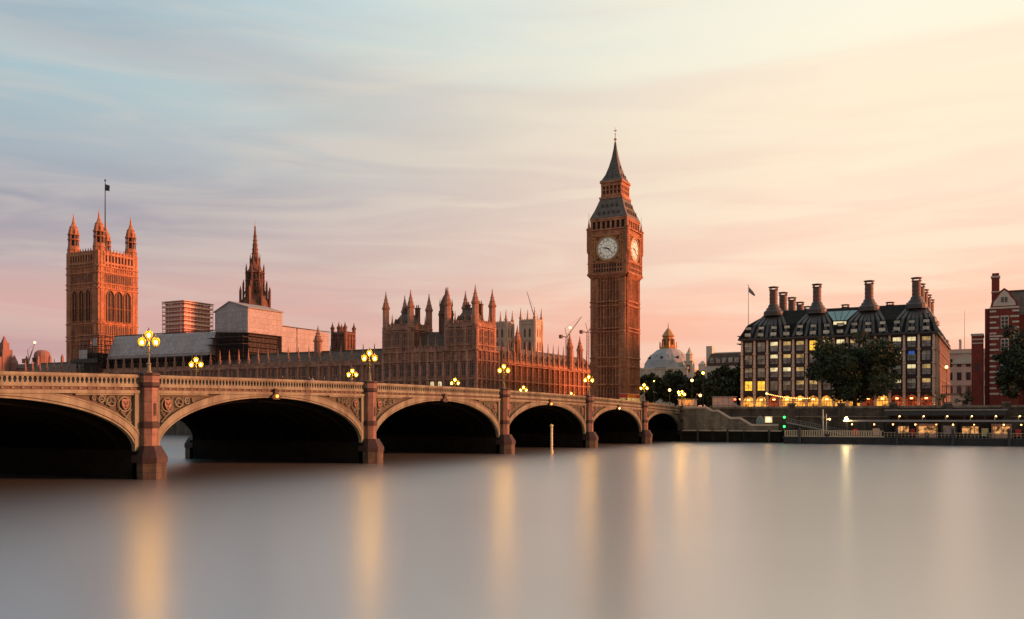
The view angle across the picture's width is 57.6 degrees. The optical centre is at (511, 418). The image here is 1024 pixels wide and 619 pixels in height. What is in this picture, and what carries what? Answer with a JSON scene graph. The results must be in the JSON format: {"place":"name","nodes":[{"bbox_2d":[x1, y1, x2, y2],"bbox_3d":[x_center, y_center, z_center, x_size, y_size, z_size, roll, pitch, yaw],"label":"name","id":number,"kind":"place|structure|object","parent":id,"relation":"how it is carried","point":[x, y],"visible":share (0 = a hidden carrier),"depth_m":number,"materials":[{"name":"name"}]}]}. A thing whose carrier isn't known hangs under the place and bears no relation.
{"place":"outdoors","nodes":[
{"label":"outdoors","id":0,"kind":"place"},
{"bbox_2d":[239,226,270,307],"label":"lantern spire","id":1,"kind":"structure","parent":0,"point":[256,292],"depth_m":426.68,"materials":[{"name":"stone"}]},
{"bbox_2d":[274,325,329,352],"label":"scaffold screen","id":2,"kind":"object","parent":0,"point":[293,338],"visible":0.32,"depth_m":376.82,"materials":[{"name":"beige fabric"}]},
{"bbox_2d":[330,322,355,350],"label":"tower","id":3,"kind":"structure","parent":0,"point":[342,338],"depth_m":428.50,"materials":[{"name":"stone"}]},
{"bbox_2d":[382,285,499,388],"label":"river pavilion","id":4,"kind":"structure","parent":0,"point":[461,348],"depth_m":306.19,"materials":[{"name":"stone"}]},
{"bbox_2d":[394,333,399,345],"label":"window","id":5,"kind":"structure","parent":4,"relation":"in","point":[397,335],"depth_m":311.28,"materials":[{"name":"glass"}]},
{"bbox_2d":[429,363,433,376],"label":"window","id":6,"kind":"structure","parent":4,"relation":"in","point":[431,368],"depth_m":305.03,"materials":[{"name":"glass"}]},
{"bbox_2d":[437,362,441,375],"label":"window","id":7,"kind":"structure","parent":4,"relation":"in","point":[439,367],"depth_m":303.55,"materials":[{"name":"glass"}]},
{"bbox_2d":[457,329,463,342],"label":"window","id":8,"kind":"structure","parent":4,"relation":"in","point":[462,330],"depth_m":299.68,"materials":[{"name":"glass"}]},
{"bbox_2d":[496,310,514,347],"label":"abbey tower","id":9,"kind":"structure","parent":0,"point":[505,330],"depth_m":520.69,"materials":[{"name":"stone"}]},
{"bbox_2d":[0,435,1023,618],"bbox_3d":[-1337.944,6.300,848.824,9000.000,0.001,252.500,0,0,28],"label":"river water","id":10,"kind":"structure","parent":0,"point":[700,530],"depth_m":49.73,"materials":[{"name":"grey liquid"}]},
{"bbox_2d":[164,421,189,434],"bbox_3d":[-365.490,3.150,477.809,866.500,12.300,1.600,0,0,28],"label":"terrace wall","id":11,"kind":"structure","parent":10,"relation":"in","point":[178,428],"depth_m":350.52,"materials":[{"name":"stone"}]},
{"bbox_2d":[0,371,682,479],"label":"road bridge","id":12,"kind":"structure","parent":10,"relation":"in","point":[116,429],"depth_m":130.63,"materials":[{"name":"stone"}]},
{"bbox_2d":[137,328,159,371],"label":"bridge lamp","id":13,"kind":"object","parent":12,"relation":"on","point":[148,333],"visible":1,"depth_m":97.42,"materials":[{"name":"yellow metal"}]},
{"bbox_2d":[189,356,202,382],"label":"bridge lamp","id":14,"kind":"object","parent":12,"relation":"on","point":[195,359],"visible":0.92,"depth_m":147.08,"materials":[{"name":"yellow glass"}]},
{"bbox_2d":[271,389,280,399],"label":"navigation light","id":15,"kind":"object","parent":12,"relation":"attached to","point":[276,395],"visible":1,"depth_m":114.33,"materials":[{"name":"glass"}]},
{"bbox_2d":[347,367,357,381],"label":"bridge lamp","id":16,"kind":"object","parent":12,"relation":"on","point":[352,370],"visible":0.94,"depth_m":182.47,"materials":[{"name":"yellow glass"}]},
{"bbox_2d":[361,347,377,380],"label":"bridge lamp","id":17,"kind":"object","parent":12,"relation":"on","point":[369,354],"visible":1,"depth_m":131.38,"materials":[{"name":"yellow glass"}]},
{"bbox_2d":[497,363,509,387],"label":"bridge lamp","id":18,"kind":"object","parent":12,"relation":"on","point":[499,370],"visible":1,"depth_m":166.75,"materials":[{"name":"yellow glass"}]},
{"bbox_2d":[583,374,593,394],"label":"bridge lamp","id":19,"kind":"object","parent":12,"relation":"on","point":[588,377],"visible":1,"depth_m":200.92,"materials":[{"name":"yellow glass"}]},
{"bbox_2d":[682,406,783,442],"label":"bridge stair","id":20,"kind":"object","parent":12,"relation":"attached to","point":[704,420],"visible":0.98,"depth_m":249.24,"materials":[{"name":"stone"}]},
{"bbox_2d":[756,416,771,423],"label":"ticket hut","id":21,"kind":"object","parent":20,"relation":"on","point":[760,420],"visible":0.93,"depth_m":245.57,"materials":[{"name":"grey paint"}]},
{"bbox_2d":[550,424,552,453],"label":"river post","id":22,"kind":"object","parent":10,"relation":"in","point":[551,440],"visible":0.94,"depth_m":166.32,"materials":[{"name":"yellow paint"}]},
{"bbox_2d":[784,420,1023,445],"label":"landing pier","id":23,"kind":"structure","parent":10,"relation":"on","point":[881,439],"depth_m":222.93,"materials":[{"name":"grey paint"}]},
{"bbox_2d":[896,423,910,436],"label":"pier kiosk","id":24,"kind":"object","parent":23,"relation":"on","point":[904,427],"visible":0.82,"depth_m":225.35,"materials":[{"name":"orange paint"}]},
{"bbox_2d":[917,424,937,437],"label":"pier kiosk","id":25,"kind":"object","parent":23,"relation":"on","point":[927,428],"visible":0.73,"depth_m":222.91,"materials":[{"name":"beige"}]},
{"bbox_2d":[845,409,1023,437],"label":"walk shelter","id":26,"kind":"object","parent":23,"relation":"on","point":[935,412],"visible":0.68,"depth_m":225.38,"materials":[{"name":"grey paint"}]},
{"bbox_2d":[786,418,843,434],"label":"gangway","id":27,"kind":"object","parent":26,"relation":"attached to","point":[809,426],"visible":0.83,"depth_m":239.26,"materials":[{"name":"grey paint"}]},
{"bbox_2d":[941,423,957,437],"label":"dark cabin","id":28,"kind":"object","parent":23,"relation":"on","point":[946,428],"visible":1,"depth_m":220.32,"materials":[{"name":"grey paint"}]},
{"bbox_2d":[960,424,979,437],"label":"pier kiosk","id":29,"kind":"object","parent":23,"relation":"on","point":[967,430],"visible":0.98,"depth_m":218.71,"materials":[{"name":"yellow glass"}]},
{"bbox_2d":[991,424,1011,437],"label":"pier kiosk","id":30,"kind":"object","parent":23,"relation":"on","point":[1000,428],"visible":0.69,"depth_m":215.73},
{"bbox_2d":[1007,428,1010,445],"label":"mooring pile","id":31,"kind":"object","parent":10,"relation":"in","point":[1008,437],"visible":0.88,"depth_m":210.42,"materials":[{"name":"grey paint"}]},
{"bbox_2d":[0,0,1023,405],"label":"sky","id":32,"kind":"structure","parent":0,"point":[372,149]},
{"bbox_2d":[519,307,542,351],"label":"abbey tower","id":33,"kind":"structure","parent":0,"point":[530,330],"depth_m":519.17,"materials":[{"name":"stone"}]},
{"bbox_2d":[640,324,705,405],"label":"domed hall","id":34,"kind":"structure","parent":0,"point":[668,355],"depth_m":512.52,"materials":[{"name":"stone"}]},
{"bbox_2d":[942,385,970,404],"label":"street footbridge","id":35,"kind":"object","parent":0,"point":[952,394],"visible":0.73,"depth_m":280.22,"materials":[{"name":"grey metal"}]},
{"bbox_2d":[947,310,984,404],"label":"distant street block","id":36,"kind":"structure","parent":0,"point":[960,365],"depth_m":362.13,"materials":[{"name":"stone"}]},
{"bbox_2d":[971,333,983,404],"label":"brick stair tower","id":37,"kind":"structure","parent":0,"point":[977,366],"depth_m":266.07,"materials":[{"name":"red brick"}]},
{"bbox_2d":[985,273,1023,404],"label":"brick house","id":38,"kind":"structure","parent":0,"point":[1006,307],"depth_m":263.05,"materials":[{"name":"red brick"}]},
{"bbox_2d":[1001,315,1008,328],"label":"window","id":39,"kind":"structure","parent":38,"relation":"in","point":[1004,319],"depth_m":261.93,"materials":[{"name":"white glass"}]},
{"bbox_2d":[1001,338,1008,349],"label":"window","id":40,"kind":"structure","parent":38,"relation":"in","point":[1004,342],"depth_m":261.93,"materials":[{"name":"white glass"}]},
{"bbox_3d":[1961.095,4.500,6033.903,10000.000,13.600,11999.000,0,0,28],"label":"bank ground","id":41,"kind":"structure","parent":0,"visible":0},
{"bbox_2d":[0,336,12,380],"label":"stepped tower","id":42,"kind":"structure","parent":41,"relation":"on","point":[6,355],"depth_m":617.24,"materials":[{"name":"brown stone"}]},
{"bbox_2d":[10,355,17,379],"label":"spire","id":43,"kind":"structure","parent":41,"relation":"on","point":[14,364],"depth_m":618.32,"materials":[{"name":"brown stone"}]},
{"bbox_2d":[17,354,63,379],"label":"terrace","id":44,"kind":"structure","parent":41,"relation":"on","point":[21,367],"depth_m":614.65,"materials":[{"name":"stone"}]},
{"bbox_2d":[30,350,49,365],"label":"domed block","id":45,"kind":"structure","parent":44,"relation":"on","point":[44,355],"depth_m":615.76,"materials":[{"name":"brown stone"}]},
{"bbox_2d":[71,333,115,381],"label":"scaffold stair","id":46,"kind":"object","parent":41,"relation":"on","point":[89,359],"visible":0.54,"depth_m":382.89,"materials":[{"name":"grey metal"}]},
{"bbox_2d":[65,179,138,361],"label":"square tower","id":47,"kind":"structure","parent":41,"relation":"on","point":[102,288],"depth_m":452.39,"materials":[{"name":"stone"}]},
{"bbox_2d":[71,290,77,321],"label":"window","id":48,"kind":"structure","parent":47,"relation":"in","point":[74,297],"depth_m":452.68,"materials":[{"name":"glass"}]},
{"bbox_2d":[78,290,84,321],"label":"window","id":49,"kind":"structure","parent":47,"relation":"in","point":[81,295],"depth_m":450.26,"materials":[{"name":"glass"}]},
{"bbox_2d":[85,289,91,320],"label":"window","id":50,"kind":"structure","parent":47,"relation":"in","point":[88,295],"depth_m":447.96,"materials":[{"name":"glass"}]},
{"bbox_2d":[106,290,113,321],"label":"window","id":51,"kind":"structure","parent":47,"relation":"in","point":[110,295],"depth_m":450.70,"materials":[{"name":"glass"}]},
{"bbox_2d":[115,291,122,322],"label":"window","id":52,"kind":"structure","parent":47,"relation":"in","point":[118,296],"depth_m":455.29,"materials":[{"name":"glass"}]},
{"bbox_2d":[123,292,130,323],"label":"window","id":53,"kind":"structure","parent":47,"relation":"in","point":[127,298],"depth_m":459.48,"materials":[{"name":"glass"}]},
{"bbox_2d":[162,300,213,333],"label":"building","id":54,"kind":"structure","parent":41,"relation":"on","point":[182,315],"depth_m":424.89,"materials":[{"name":"beige concrete"}]},
{"bbox_2d":[24,328,381,384],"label":"palace range","id":55,"kind":"structure","parent":41,"relation":"on","point":[318,363],"depth_m":342.32,"materials":[{"name":"stone"}]},
{"bbox_2d":[105,330,228,369],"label":"scaffold roof","id":56,"kind":"structure","parent":55,"relation":"on","point":[126,347],"depth_m":368.25,"materials":[{"name":"grey metal"}]},
{"bbox_2d":[207,301,283,360],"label":"scaffold box","id":57,"kind":"object","parent":55,"relation":"on","point":[253,329],"visible":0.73,"depth_m":355.82,"materials":[{"name":"grey paint"}]},
{"bbox_2d":[322,367,327,380],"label":"window","id":58,"kind":"structure","parent":55,"relation":"in","point":[324,372],"depth_m":327.97,"materials":[{"name":"glass"}]},
{"bbox_2d":[333,366,338,380],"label":"window","id":59,"kind":"structure","parent":55,"relation":"in","point":[335,369],"depth_m":325.90,"materials":[{"name":"glass"}]},
{"bbox_2d":[496,325,589,395],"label":"palace wing","id":60,"kind":"structure","parent":41,"relation":"on","point":[537,371],"depth_m":358.07,"materials":[{"name":"beige stone"}]},
{"bbox_2d":[559,316,581,355],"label":"tower crane","id":61,"kind":"object","parent":41,"relation":"on","point":[566,338],"visible":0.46,"depth_m":799.78,"materials":[{"name":"white metal"}]},
{"bbox_2d":[579,320,589,362],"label":"tower crane","id":62,"kind":"object","parent":41,"relation":"on","point":[581,331],"visible":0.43,"depth_m":798.67,"materials":[{"name":"grey metal"}]},
{"bbox_2d":[586,130,643,398],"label":"clock tower","id":63,"kind":"structure","parent":41,"relation":"on","point":[615,232],"depth_m":311.49,"materials":[{"name":"stone"}]},
{"bbox_2d":[699,376,740,405],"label":"street tree","id":64,"kind":"object","parent":41,"relation":"on","point":[729,387],"visible":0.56,"depth_m":304.40,"materials":[{"name":"green plant"}]},
{"bbox_2d":[724,363,740,406],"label":"street tree","id":65,"kind":"object","parent":41,"relation":"on","point":[733,373],"visible":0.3,"depth_m":312.51,"materials":[{"name":"green plant"}]},
{"bbox_2d":[737,277,950,406],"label":"chimneyed office","id":66,"kind":"structure","parent":41,"relation":"on","point":[777,342],"depth_m":284.14,"materials":[{"name":"brown stone"}]},
{"bbox_2d":[745,381,752,390],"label":"window","id":67,"kind":"structure","parent":66,"relation":"in","point":[748,384],"depth_m":292.99,"materials":[{"name":"yellow glass"}]},
{"bbox_2d":[745,368,752,377],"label":"window","id":68,"kind":"structure","parent":66,"relation":"in","point":[748,371],"depth_m":292.99,"materials":[{"name":"grey glass"}]},
{"bbox_2d":[745,355,752,364],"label":"window","id":69,"kind":"structure","parent":66,"relation":"in","point":[748,359],"depth_m":292.92,"materials":[{"name":"grey glass"}]},
{"bbox_2d":[745,343,752,352],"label":"window","id":70,"kind":"structure","parent":66,"relation":"in","point":[748,346],"depth_m":293.06,"materials":[{"name":"grey glass"}]},
{"bbox_2d":[748,285,754,324],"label":"flagpole","id":71,"kind":"object","parent":66,"relation":"on","point":[751,291],"visible":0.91,"depth_m":310.61,"materials":[{"name":"white metal"}]},
{"bbox_2d":[757,381,764,390],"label":"window","id":72,"kind":"structure","parent":66,"relation":"in","point":[760,384],"depth_m":291.28,"materials":[{"name":"yellow glass"}]},
{"bbox_2d":[757,368,764,377],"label":"window","id":73,"kind":"structure","parent":66,"relation":"in","point":[760,371],"depth_m":291.28,"materials":[{"name":"grey glass"}]},
{"bbox_2d":[757,355,764,364],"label":"window","id":74,"kind":"structure","parent":66,"relation":"in","point":[760,358],"depth_m":291.28,"materials":[{"name":"grey glass"}]},
{"bbox_2d":[757,342,764,351],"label":"window","id":75,"kind":"structure","parent":66,"relation":"in","point":[760,345],"depth_m":291.21,"materials":[{"name":"grey glass"}]},
{"bbox_2d":[770,381,777,390],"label":"window","id":76,"kind":"structure","parent":66,"relation":"in","point":[773,384],"depth_m":289.40,"materials":[{"name":"grey glass"}]},
{"bbox_2d":[770,368,777,377],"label":"window","id":77,"kind":"structure","parent":66,"relation":"in","point":[773,371],"depth_m":289.36,"materials":[{"name":"grey glass"}]},
{"bbox_2d":[770,355,777,363],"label":"window","id":78,"kind":"structure","parent":66,"relation":"in","point":[773,358],"depth_m":289.29,"materials":[{"name":"grey glass"}]},
{"bbox_2d":[770,342,777,351],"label":"window","id":79,"kind":"structure","parent":66,"relation":"in","point":[773,345],"depth_m":289.40,"materials":[{"name":"grey glass"}]},
{"bbox_2d":[783,381,790,390],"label":"window","id":80,"kind":"structure","parent":66,"relation":"in","point":[786,384],"depth_m":287.50,"materials":[{"name":"grey glass"}]},
{"bbox_2d":[783,367,790,376],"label":"window","id":81,"kind":"structure","parent":66,"relation":"in","point":[786,370],"depth_m":287.46,"materials":[{"name":"grey glass"}]},
{"bbox_2d":[783,354,790,363],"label":"window","id":82,"kind":"structure","parent":66,"relation":"in","point":[786,357],"depth_m":287.53,"materials":[{"name":"grey glass"}]},
{"bbox_2d":[783,341,790,350],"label":"window","id":83,"kind":"structure","parent":66,"relation":"in","point":[786,344],"depth_m":287.46,"materials":[{"name":"grey glass"}]},
{"bbox_2d":[796,380,803,389],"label":"window","id":84,"kind":"structure","parent":66,"relation":"in","point":[799,383],"depth_m":285.64,"materials":[{"name":"grey glass"}]},
{"bbox_2d":[796,367,803,376],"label":"window","id":85,"kind":"structure","parent":66,"relation":"in","point":[799,370],"depth_m":285.71,"materials":[{"name":"grey glass"}]},
{"bbox_2d":[796,354,803,363],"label":"window","id":86,"kind":"structure","parent":66,"relation":"in","point":[799,357],"depth_m":285.68,"materials":[{"name":"grey glass"}]},
{"bbox_2d":[796,341,803,350],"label":"window","id":87,"kind":"structure","parent":66,"relation":"in","point":[799,344],"depth_m":285.75,"materials":[{"name":"grey glass"}]},
{"bbox_2d":[809,340,816,350],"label":"window","id":88,"kind":"structure","parent":66,"relation":"in","point":[811,342],"depth_m":284.11,"materials":[{"name":"yellow glass"}]},
{"bbox_2d":[809,380,817,389],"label":"window","id":89,"kind":"structure","parent":66,"relation":"in","point":[812,386],"depth_m":283.84,"materials":[{"name":"grey glass"}]},
{"bbox_2d":[823,380,830,389],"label":"window","id":90,"kind":"structure","parent":66,"relation":"in","point":[826,386],"depth_m":282.11,"materials":[{"name":"grey glass"}]},
{"bbox_2d":[892,337,901,347],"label":"window","id":91,"kind":"structure","parent":66,"relation":"in","point":[897,340],"depth_m":272.70,"materials":[{"name":"yellow glass"}]},
{"bbox_2d":[907,350,915,360],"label":"window","id":92,"kind":"structure","parent":66,"relation":"in","point":[911,355],"depth_m":270.97,"materials":[{"name":"blue glass"}]},
{"bbox_2d":[907,378,915,388],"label":"window","id":93,"kind":"structure","parent":66,"relation":"in","point":[911,382],"depth_m":270.97,"materials":[{"name":"grey glass"}]},
{"bbox_2d":[907,364,915,374],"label":"window","id":94,"kind":"structure","parent":66,"relation":"in","point":[911,368],"depth_m":270.97,"materials":[{"name":"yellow glass"}]},
{"bbox_2d":[907,336,915,346],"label":"window","id":95,"kind":"structure","parent":66,"relation":"in","point":[911,341],"depth_m":270.97,"materials":[{"name":"yellow glass"}]},
{"bbox_2d":[922,378,930,388],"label":"window","id":96,"kind":"structure","parent":66,"relation":"in","point":[926,382],"depth_m":269.19,"materials":[{"name":"yellow glass"}]},
{"bbox_2d":[922,364,930,374],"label":"window","id":97,"kind":"structure","parent":66,"relation":"in","point":[926,368],"depth_m":269.19,"materials":[{"name":"glass"}]},
{"bbox_2d":[922,350,930,359],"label":"window","id":98,"kind":"structure","parent":66,"relation":"in","point":[926,354],"depth_m":269.19,"materials":[{"name":"grey glass"}]},
{"bbox_2d":[922,336,930,346],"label":"window","id":99,"kind":"structure","parent":66,"relation":"in","point":[926,340],"depth_m":269.19,"materials":[{"name":"grey glass"}]},
{"bbox_2d":[708,402,1023,435],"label":"embankment wall","id":100,"kind":"structure","parent":41,"relation":"on","point":[836,415],"depth_m":238.80,"materials":[{"name":"stone"}]},
{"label":"pavement","id":101,"kind":"structure","parent":0,"visible":0},
{"bbox_2d":[677,399,697,405],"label":"kiosk","id":102,"kind":"object","parent":101,"relation":"on","point":[689,402],"visible":0.73,"depth_m":261.83,"materials":[{"name":"orange paint"}]},
{"bbox_2d":[804,329,902,405],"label":"plane tree","id":103,"kind":"object","parent":101,"relation":"on","point":[847,369],"visible":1,"depth_m":254.58,"materials":[{"name":"green plant"}]},
{"bbox_2d":[953,391,973,404],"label":"dark bush","id":104,"kind":"object","parent":101,"relation":"on","point":[968,399],"visible":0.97,"depth_m":257.35,"materials":[{"name":"green plant"}]},
{"bbox_2d":[991,325,1023,404],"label":"plane tree","id":105,"kind":"object","parent":101,"relation":"on","point":[1011,361],"visible":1,"depth_m":240.46,"materials":[{"name":"green plant"}]},
{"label":"road","id":106,"kind":"structure","parent":0,"visible":0},
{"bbox_2d":[619,393,639,400],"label":"double decker bus","id":107,"kind":"object","parent":106,"relation":"on","point":[631,397],"visible":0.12,"depth_m":274.09,"materials":[{"name":"red paint"}]},
{"bbox_2d":[640,372,666,402],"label":"street tree","id":108,"kind":"object","parent":106,"relation":"on","point":[656,387],"visible":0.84,"depth_m":322.57,"materials":[{"name":"green plant"}]},
{"bbox_2d":[660,369,692,405],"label":"street tree","id":109,"kind":"object","parent":106,"relation":"on","point":[674,381],"visible":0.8,"depth_m":319.60,"materials":[{"name":"green plant"}]},
{"bbox_2d":[685,370,714,406],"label":"street tree","id":110,"kind":"object","parent":106,"relation":"on","point":[699,378],"visible":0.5,"depth_m":319.83,"materials":[{"name":"green plant"}]},
{"bbox_2d":[707,364,736,400],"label":"street tree","id":111,"kind":"object","parent":106,"relation":"on","point":[721,370],"visible":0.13,"depth_m":322.13,"materials":[{"name":"green plant"}]},
{"bbox_2d":[705,346,740,406],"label":"grey office","id":112,"kind":"structure","parent":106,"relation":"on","point":[714,360],"depth_m":405.32,"materials":[{"name":"stone"}]},
{"bbox_2d":[711,396,736,406],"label":"kiosk","id":113,"kind":"object","parent":106,"relation":"on","point":[722,401],"visible":0.73,"depth_m":262.12,"materials":[{"name":"grey paint"}]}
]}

